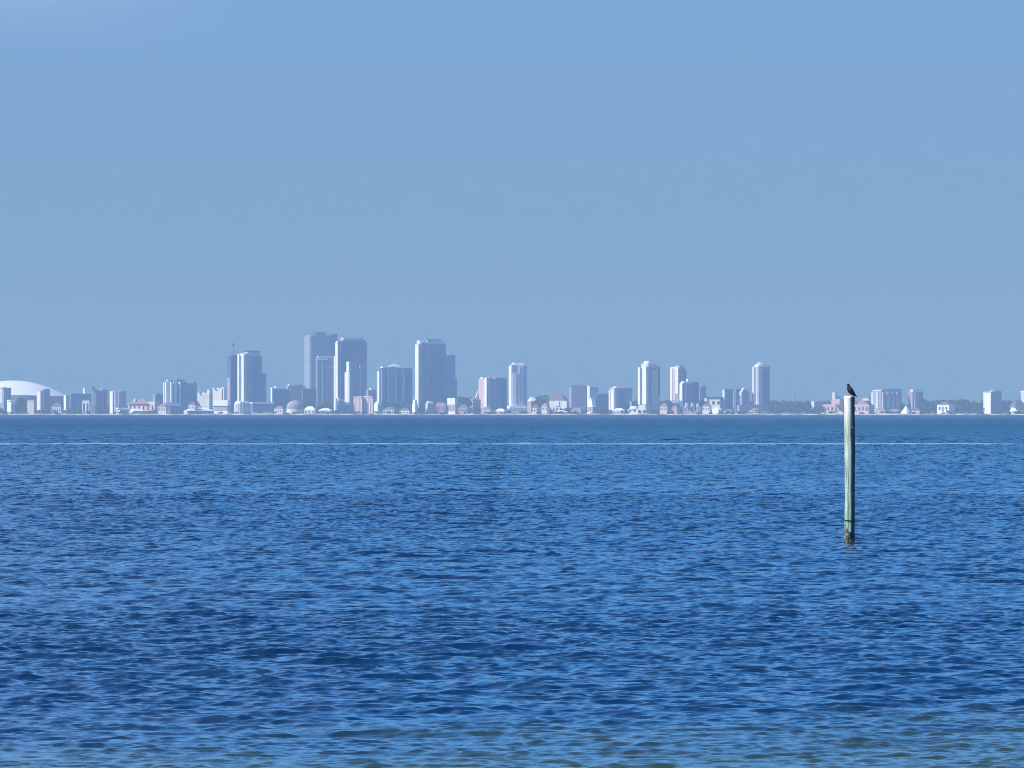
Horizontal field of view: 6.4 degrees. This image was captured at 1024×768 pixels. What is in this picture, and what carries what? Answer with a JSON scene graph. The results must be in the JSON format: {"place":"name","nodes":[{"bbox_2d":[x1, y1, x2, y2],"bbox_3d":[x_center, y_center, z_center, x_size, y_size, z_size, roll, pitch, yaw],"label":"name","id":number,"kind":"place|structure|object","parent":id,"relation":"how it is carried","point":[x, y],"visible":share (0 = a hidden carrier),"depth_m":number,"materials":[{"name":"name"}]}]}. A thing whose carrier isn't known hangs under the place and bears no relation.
{"place":"outdoors","nodes":[
{"label":"outdoors","id":0,"kind":"place"},
{"bbox_2d":[7,400,14,413],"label":"house","id":1,"kind":"structure","parent":0,"point":[10,405],"depth_m":15074.78,"materials":[{"name":"white paint"}]},
{"bbox_2d":[27,400,35,413],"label":"apartment block","id":2,"kind":"structure","parent":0,"point":[31,406],"depth_m":15096.66,"materials":[{"name":"white paint"}]},
{"bbox_2d":[37,389,49,413],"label":"condominium tower","id":3,"kind":"structure","parent":0,"point":[43,399],"depth_m":15242.59,"materials":[{"name":"paint"}]},
{"bbox_2d":[51,403,63,413],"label":"house","id":4,"kind":"structure","parent":0,"point":[59,407],"depth_m":15085.25,"materials":[{"name":"concrete"}]},
{"bbox_2d":[64,395,69,413],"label":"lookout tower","id":5,"kind":"structure","parent":0,"point":[66,402],"depth_m":15195.69,"materials":[{"name":"white paint"}]},
{"bbox_2d":[69,388,91,413],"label":"office block","id":6,"kind":"structure","parent":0,"point":[78,398],"depth_m":15493.13,"materials":[{"name":"blue glass"}]},
{"bbox_2d":[82,400,91,413],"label":"boat house","id":7,"kind":"structure","parent":0,"point":[86,405],"depth_m":15076.63,"materials":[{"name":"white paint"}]},
{"bbox_2d":[92,387,109,413],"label":"unfinished building","id":8,"kind":"structure","parent":0,"point":[101,400],"depth_m":15346.50,"materials":[{"name":"grey concrete"}]},
{"bbox_2d":[110,391,117,413],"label":"condominium tower","id":9,"kind":"structure","parent":0,"point":[113,400],"depth_m":15292.96,"materials":[{"name":"stone"}]},
{"bbox_2d":[152,393,162,403],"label":"office block","id":10,"kind":"structure","parent":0,"point":[157,397],"depth_m":15693.38,"materials":[{"name":"grey concrete"}]},
{"bbox_2d":[163,379,196,413],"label":"hotel","id":11,"kind":"structure","parent":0,"point":[182,392],"depth_m":15489.21,"materials":[{"name":"blue concrete"}]},
{"bbox_2d":[197,389,212,409],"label":"arts building","id":12,"kind":"structure","parent":0,"point":[204,399],"depth_m":15245.92,"materials":[{"name":"concrete"}]},
{"bbox_2d":[212,386,226,399],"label":"office block","id":13,"kind":"structure","parent":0,"point":[219,393],"depth_m":15346.25,"materials":[{"name":"beige paint"}]},
{"bbox_2d":[213,400,229,413],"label":"parking garage","id":14,"kind":"structure","parent":0,"point":[219,406],"depth_m":15095.15,"materials":[{"name":"paint"}]},
{"bbox_2d":[237,351,265,401],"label":"condominium tower","id":15,"kind":"structure","parent":0,"point":[251,381],"depth_m":15488.41,"materials":[{"name":"blue glass"}]},
{"bbox_2d":[270,386,288,410],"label":"office block","id":16,"kind":"structure","parent":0,"point":[279,395],"depth_m":15345.23,"materials":[{"name":"blue glass"}]},
{"bbox_2d":[274,406,285,413],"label":"house","id":17,"kind":"structure","parent":0,"point":[280,409],"depth_m":15035.81,"materials":[{"name":"beige paint"}]},
{"bbox_2d":[286,384,304,402],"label":"office block","id":18,"kind":"structure","parent":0,"point":[295,392],"depth_m":15792.18,"materials":[{"name":"concrete"}]},
{"bbox_2d":[304,406,316,413],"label":"house","id":19,"kind":"structure","parent":0,"point":[310,410],"depth_m":15041.14,"materials":[{"name":"concrete"}]},
{"bbox_2d":[304,332,336,400],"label":"residential tower","id":20,"kind":"structure","parent":0,"point":[319,344],"depth_m":16885.03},
{"bbox_2d":[333,356,335,413],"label":"stair tower","id":21,"kind":"structure","parent":0,"point":[334,383],"depth_m":15600.17,"materials":[{"name":"white paint"}]},
{"bbox_2d":[335,338,366,402],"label":"residential tower","id":22,"kind":"structure","parent":0,"point":[350,349],"depth_m":16189.70,"materials":[{"name":"blue glass"}]},
{"bbox_2d":[353,396,362,413],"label":"apartment block","id":23,"kind":"structure","parent":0,"point":[357,403],"depth_m":15146.49,"materials":[{"name":"white paint"}]},
{"bbox_2d":[363,395,373,413],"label":"apartment block","id":24,"kind":"structure","parent":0,"point":[368,404],"depth_m":15146.01,"materials":[{"name":"stone"}]},
{"bbox_2d":[366,388,375,403],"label":"office block","id":25,"kind":"structure","parent":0,"point":[370,391],"depth_m":15495.41,"materials":[{"name":"grey concrete"}]},
{"bbox_2d":[374,402,381,413],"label":"waterfront house","id":26,"kind":"structure","parent":0,"point":[378,406],"depth_m":15075.55,"materials":[{"name":"white paint"}]},
{"bbox_2d":[383,407,396,413],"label":"house","id":27,"kind":"structure","parent":0,"point":[391,409],"depth_m":15032.39,"materials":[{"name":"concrete"}]},
{"bbox_2d":[399,408,410,413],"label":"house","id":28,"kind":"structure","parent":0,"point":[405,411],"depth_m":15037.93,"materials":[{"name":"beige paint"}]},
{"bbox_2d":[412,400,417,413],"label":"waterfront house","id":29,"kind":"structure","parent":0,"point":[414,406],"depth_m":15076.33,"materials":[{"name":"white paint"}]},
{"bbox_2d":[425,401,433,413],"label":"waterfront house","id":30,"kind":"structure","parent":0,"point":[429,407],"depth_m":15085.10,"materials":[{"name":"paint"}]},
{"bbox_2d":[434,403,446,413],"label":"waterfront house","id":31,"kind":"structure","parent":0,"point":[440,407],"depth_m":15086.30,"materials":[{"name":"paint"}]},
{"bbox_2d":[446,353,456,402],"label":"residential tower","id":32,"kind":"structure","parent":0,"point":[451,385],"depth_m":15994.12,"materials":[{"name":"blue glass"}]},
{"bbox_2d":[447,398,457,413],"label":"apartment block","id":33,"kind":"structure","parent":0,"point":[452,405],"depth_m":15076.27,"materials":[{"name":"paint"}]},
{"bbox_2d":[458,404,469,413],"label":"house","id":34,"kind":"structure","parent":0,"point":[462,408],"depth_m":15040.47,"materials":[{"name":"paint"}]},
{"bbox_2d":[470,391,480,413],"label":"church","id":35,"kind":"structure","parent":0,"point":[476,401],"depth_m":15295.20,"materials":[{"name":"paint"}]},
{"bbox_2d":[479,375,506,413],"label":"condominium tower","id":36,"kind":"structure","parent":0,"point":[493,393],"depth_m":15387.33,"materials":[{"name":"blue concrete"}]},
{"bbox_2d":[0,415,1023,767],"bbox_3d":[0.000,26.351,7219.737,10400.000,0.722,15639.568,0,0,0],"label":"water","id":37,"kind":"structure","parent":0,"point":[476,599],"depth_m":181.63,"materials":[{"name":"blue liquid"}]},
{"bbox_2d":[0,443,1009,444],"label":"foam","id":38,"kind":"object","parent":37,"relation":"on","point":[512,443],"visible":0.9,"depth_m":1027.67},
{"bbox_2d":[844,396,854,543],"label":"wooden piling","id":39,"kind":"object","parent":37,"relation":"in","point":[849,444],"visible":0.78,"depth_m":249.88,"materials":[{"name":"grey wood"}]},
{"bbox_2d":[847,384,856,396],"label":"bird","id":40,"kind":"object","parent":39,"relation":"on","point":[850,390],"visible":1,"depth_m":249.95},
{"bbox_2d":[0,414,1023,414],"bbox_3d":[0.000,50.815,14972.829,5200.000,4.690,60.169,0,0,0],"label":"beach","id":41,"kind":"structure","parent":0,"point":[508,414],"depth_m":14962.14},
{"bbox_2d":[0,0,1023,413],"label":"sky","id":42,"kind":"structure","parent":0,"point":[828,195],"materials":[{"name":"blue"}]},
{"bbox_2d":[507,360,526,413],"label":"condominium tower","id":43,"kind":"structure","parent":0,"point":[517,386],"depth_m":15482.56,"materials":[{"name":"white paint"}]},
{"bbox_2d":[531,404,540,413],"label":"house","id":44,"kind":"structure","parent":0,"point":[535,409],"depth_m":15064.98,"materials":[{"name":"beige paint"}]},
{"bbox_2d":[541,403,549,413],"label":"house","id":45,"kind":"structure","parent":0,"point":[545,408],"depth_m":15037.43,"materials":[{"name":"beige paint"}]},
{"bbox_2d":[549,394,567,413],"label":"hotel","id":46,"kind":"structure","parent":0,"point":[557,402],"depth_m":15194.84,"materials":[{"name":"beige paint"}]},
{"bbox_2d":[571,408,583,413],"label":"house","id":47,"kind":"structure","parent":0,"point":[581,410],"depth_m":15039.15,"materials":[{"name":"paint"}]},
{"bbox_2d":[569,383,586,413],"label":"residential tower","id":48,"kind":"structure","parent":0,"point":[577,395],"depth_m":15492.53,"materials":[{"name":"stone"}]},
{"bbox_2d":[587,386,589,405],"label":"stair tower","id":49,"kind":"structure","parent":0,"point":[588,393],"depth_m":15449.45,"materials":[{"name":"white paint"}]},
{"bbox_2d":[587,397,595,413],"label":"house","id":50,"kind":"structure","parent":0,"point":[591,407],"depth_m":15096.46,"materials":[{"name":"paint"}]},
{"bbox_2d":[590,386,598,398],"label":"office block","id":51,"kind":"structure","parent":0,"point":[593,390],"depth_m":16595.19,"materials":[{"name":"white paint"}]},
{"bbox_2d":[594,393,608,413],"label":"apartment block","id":52,"kind":"structure","parent":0,"point":[601,399],"depth_m":15394.80,"materials":[{"name":"grey glass"}]},
{"bbox_2d":[609,386,624,410],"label":"condominium tower","id":53,"kind":"structure","parent":0,"point":[616,396],"depth_m":15241.98,"materials":[{"name":"beige paint"}]},
{"bbox_2d":[624,388,632,406],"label":"office block","id":54,"kind":"structure","parent":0,"point":[628,394],"depth_m":15995.48,"materials":[{"name":"grey glass"}]},
{"bbox_2d":[629,399,638,407],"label":"apartment block","id":55,"kind":"structure","parent":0,"point":[634,402],"depth_m":15495.04,"materials":[{"name":"stone"}]},
{"bbox_2d":[638,360,659,413],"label":"condominium tower","id":56,"kind":"structure","parent":0,"point":[648,382],"depth_m":15388.21,"materials":[{"name":"white paint"}]},
{"bbox_2d":[659,403,668,413],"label":"house","id":57,"kind":"structure","parent":0,"point":[664,408],"depth_m":15033.39,"materials":[{"name":"beige paint"}]},
{"bbox_2d":[671,406,679,413],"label":"house","id":58,"kind":"structure","parent":0,"point":[675,409],"depth_m":15035.65,"materials":[{"name":"pink paint"}]},
{"bbox_2d":[679,379,698,413],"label":"condominium tower","id":59,"kind":"structure","parent":0,"point":[688,392],"depth_m":15344.27,"materials":[{"name":"white concrete"}]},
{"bbox_2d":[683,403,702,413],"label":"house","id":60,"kind":"structure","parent":0,"point":[691,409],"depth_m":15094.84,"materials":[{"name":"paint"}]},
{"bbox_2d":[703,403,710,413],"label":"house","id":61,"kind":"structure","parent":0,"point":[707,408],"depth_m":15040.83,"materials":[{"name":"beige paint"}]},
{"bbox_2d":[704,397,722,410],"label":"house","id":62,"kind":"structure","parent":0,"point":[714,402],"depth_m":15243.74,"materials":[{"name":"beige paint"}]},
{"bbox_2d":[712,407,722,413],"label":"house","id":63,"kind":"structure","parent":0,"point":[716,410],"depth_m":15065.99,"materials":[{"name":"white paint"}]},
{"bbox_2d":[723,387,734,413],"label":"office block","id":64,"kind":"structure","parent":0,"point":[728,398],"depth_m":15245.55,"materials":[{"name":"grey glass"}]},
{"bbox_2d":[735,388,740,413],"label":"office block","id":65,"kind":"structure","parent":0,"point":[737,396],"depth_m":15496.78,"materials":[{"name":"grey glass"}]},
{"bbox_2d":[740,388,749,404],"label":"apartment block","id":66,"kind":"structure","parent":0,"point":[744,396],"depth_m":15393.76,"materials":[{"name":"grey concrete"}]},
{"bbox_2d":[736,405,767,413],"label":"podium block","id":67,"kind":"structure","parent":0,"point":[741,408],"depth_m":15140.14,"materials":[{"name":"concrete"}]},
{"bbox_2d":[749,408,761,413],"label":"house","id":68,"kind":"structure","parent":0,"point":[754,410],"depth_m":15032.95,"materials":[{"name":"beige paint"}]},
{"bbox_2d":[752,362,769,406],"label":"condominium tower","id":69,"kind":"structure","parent":0,"point":[760,383],"depth_m":15390.88,"materials":[{"name":"concrete"}]},
{"bbox_2d":[811,401,823,413],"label":"apartment block","id":70,"kind":"structure","parent":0,"point":[817,404],"depth_m":15243.60,"materials":[{"name":"concrete"}]},
{"bbox_2d":[821,390,873,413],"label":"grand hotel","id":71,"kind":"structure","parent":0,"point":[865,405],"depth_m":15189.17,"materials":[{"name":"pink paint"}]},
{"bbox_2d":[875,408,886,413],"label":"house","id":72,"kind":"structure","parent":0,"point":[878,410],"depth_m":15038.48,"materials":[{"name":"pink paint"}]},
{"bbox_2d":[871,389,901,413],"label":"condominium tower","id":73,"kind":"structure","parent":0,"point":[888,399],"depth_m":15284.44,"materials":[{"name":"concrete"}]},
{"bbox_2d":[901,406,910,413],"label":"house","id":74,"kind":"structure","parent":0,"point":[905,410],"depth_m":15076.24,"materials":[{"name":"white paint"}]},
{"bbox_2d":[908,389,922,412],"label":"condominium tower","id":75,"kind":"structure","parent":0,"point":[915,398],"depth_m":15291.42,"materials":[{"name":"paint"}]},
{"bbox_2d":[983,390,1001,413],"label":"condominium tower","id":76,"kind":"structure","parent":0,"point":[992,399],"depth_m":15391.36,"materials":[{"name":"white paint"}]},
{"bbox_3d":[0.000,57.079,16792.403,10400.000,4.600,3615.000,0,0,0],"label":"land","id":77,"kind":"structure","parent":0,"visible":0},
{"bbox_2d":[0,387,10,413],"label":"apartment block","id":78,"kind":"structure","parent":77,"relation":"on","point":[5,394],"depth_m":15588.53,"materials":[{"name":"grey concrete"}]},
{"bbox_2d":[16,397,26,407],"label":"tree","id":79,"kind":"object","parent":77,"relation":"on","point":[20,403],"visible":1,"depth_m":15195.97,"materials":[{"name":"green plant"}]},
{"bbox_2d":[0,380,63,413],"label":"domed stadium","id":80,"kind":"object","parent":77,"relation":"on","point":[25,390],"visible":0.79,"depth_m":15841.67,"materials":[{"name":"paint"}]},
{"bbox_2d":[118,390,125,407],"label":"office block","id":81,"kind":"structure","parent":77,"relation":"on","point":[121,399],"depth_m":15596.79,"materials":[{"name":"white paint"}]},
{"bbox_2d":[116,408,131,413],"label":"terminal","id":82,"kind":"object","parent":77,"relation":"on","point":[123,409],"visible":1,"depth_m":15051.91,"materials":[{"name":"concrete"}]},
{"bbox_2d":[130,409,144,413],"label":"waterfront shed","id":83,"kind":"structure","parent":77,"relation":"on","point":[137,411],"depth_m":15039.83,"materials":[{"name":"white paint"}]},
{"bbox_2d":[128,398,158,413],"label":"civic hall","id":84,"kind":"structure","parent":77,"relation":"on","point":[143,404],"depth_m":15192.51,"materials":[{"name":"pink paint"}]},
{"bbox_2d":[158,404,167,413],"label":"boat shed","id":85,"kind":"object","parent":77,"relation":"on","point":[162,408],"visible":1,"depth_m":15030.41,"materials":[{"name":"beige paint"}]},
{"bbox_2d":[164,403,181,413],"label":"waterfront shed","id":86,"kind":"structure","parent":77,"relation":"on","point":[176,407],"depth_m":15082.25,"materials":[{"name":"stone"}]},
{"bbox_2d":[188,402,197,409],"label":"building","id":87,"kind":"structure","parent":77,"relation":"on","point":[192,405],"depth_m":15033.47,"materials":[{"name":"beige paint"}]},
{"bbox_2d":[183,408,214,413],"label":"marina shed","id":88,"kind":"structure","parent":77,"relation":"on","point":[202,411],"depth_m":15034.60,"materials":[{"name":"concrete"}]},
{"bbox_2d":[227,355,236,413],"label":"tower under construction","id":89,"kind":"structure","parent":77,"relation":"on","point":[232,378],"depth_m":15592.94,"materials":[{"name":"blue glass"}]},
{"bbox_2d":[234,401,249,413],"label":"museum drum","id":90,"kind":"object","parent":77,"relation":"on","point":[241,407],"visible":1,"depth_m":15071.87,"materials":[{"name":"concrete"}]},
{"bbox_2d":[249,402,273,413],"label":"convention hall","id":91,"kind":"structure","parent":77,"relation":"on","point":[265,407],"depth_m":15107.55,"materials":[{"name":"white paint"}]},
{"bbox_2d":[286,400,303,413],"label":"pavilion","id":92,"kind":"structure","parent":77,"relation":"on","point":[294,406],"depth_m":15081.38,"materials":[{"name":"beige paint"}]},
{"bbox_2d":[302,388,315,408],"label":"office block","id":93,"kind":"structure","parent":77,"relation":"on","point":[308,393],"depth_m":15595.59,"materials":[{"name":"grey glass"}]},
{"bbox_2d":[304,398,315,407],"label":"tree","id":94,"kind":"object","parent":77,"relation":"on","point":[308,402],"visible":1,"depth_m":15147.92,"materials":[{"name":"green plant"}]},
{"bbox_2d":[316,356,333,413],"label":"office tower","id":95,"kind":"structure","parent":77,"relation":"on","point":[324,378],"depth_m":15695.35,"materials":[{"name":"concrete"}]},
{"bbox_2d":[318,408,332,413],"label":"boat shed","id":96,"kind":"object","parent":77,"relation":"on","point":[326,409],"visible":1,"depth_m":15030.35,"materials":[{"name":"concrete"}]},
{"bbox_2d":[336,397,352,413],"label":"offices","id":97,"kind":"structure","parent":77,"relation":"on","point":[341,406],"depth_m":15144.93,"materials":[{"name":"blue glass"}]},
{"bbox_2d":[345,362,366,403],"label":"condominium tower","id":98,"kind":"structure","parent":77,"relation":"on","point":[355,379],"depth_m":15690.40,"materials":[{"name":"white paint"}]},
{"bbox_2d":[376,364,412,413],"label":"residential tower","id":99,"kind":"structure","parent":77,"relation":"on","point":[393,385],"depth_m":15588.43,"materials":[{"name":"blue glass"}]},
{"bbox_2d":[415,339,445,407],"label":"residential tower","id":100,"kind":"structure","parent":77,"relation":"on","point":[430,369],"depth_m":15689.56,"materials":[{"name":"blue glass"}]},
{"bbox_2d":[462,397,473,410],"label":"tree","id":101,"kind":"object","parent":77,"relation":"on","point":[467,402],"visible":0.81,"depth_m":15200.04,"materials":[{"name":"green plant"}]},
{"bbox_2d":[481,407,492,413],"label":"house","id":102,"kind":"structure","parent":77,"relation":"on","point":[486,409],"depth_m":15028.58,"materials":[{"name":"beige paint"}]},
{"bbox_2d":[0,397,1023,413],"bbox_3d":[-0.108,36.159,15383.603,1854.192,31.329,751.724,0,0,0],"label":"woods","id":103,"kind":"object","parent":77,"relation":"on","point":[962,406],"visible":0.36,"depth_m":15137.80,"materials":[{"name":"green plant"}]},
{"bbox_2d":[527,397,535,413],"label":"house","id":104,"kind":"structure","parent":77,"relation":"on","point":[530,402],"depth_m":15147.16,"materials":[{"name":"paint"}]},
{"bbox_2d":[533,394,548,406],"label":"tree","id":105,"kind":"object","parent":77,"relation":"on","point":[539,400],"visible":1,"depth_m":15143.19,"materials":[{"name":"green plant"}]},
{"bbox_2d":[612,408,625,413],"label":"boat shed","id":106,"kind":"object","parent":77,"relation":"on","point":[616,411],"visible":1,"depth_m":15031.37,"materials":[{"name":"concrete"}]},
{"bbox_2d":[628,405,649,413],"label":"yacht club","id":107,"kind":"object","parent":77,"relation":"on","point":[635,409],"visible":1,"depth_m":15073.88,"materials":[{"name":"beige paint"}]},
{"bbox_2d":[659,399,672,408],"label":"tree","id":108,"kind":"object","parent":77,"relation":"on","point":[670,403],"visible":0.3,"depth_m":15347.06,"materials":[{"name":"green plant"}]},
{"bbox_2d":[670,366,685,407],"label":"condominium tower","id":109,"kind":"structure","parent":77,"relation":"on","point":[677,375],"depth_m":15591.50,"materials":[{"name":"white paint"}]},
{"bbox_2d":[699,385,705,402],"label":"office block","id":110,"kind":"structure","parent":77,"relation":"on","point":[702,393],"depth_m":15595.17,"materials":[{"name":"white paint"}]},
{"bbox_2d":[937,402,954,413],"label":"waterfront mansion","id":111,"kind":"structure","parent":77,"relation":"on","point":[944,407],"depth_m":15052.92,"materials":[{"name":"white paint"}]},
{"bbox_2d":[1000,401,1009,410],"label":"tree","id":112,"kind":"object","parent":77,"relation":"on","point":[1003,406],"visible":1,"depth_m":15146.76,"materials":[{"name":"green plant"}]},
{"bbox_2d":[1009,400,1023,413],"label":"waterfront mansion","id":113,"kind":"structure","parent":77,"relation":"on","point":[1016,405],"depth_m":15052.69,"materials":[{"name":"white paint"}]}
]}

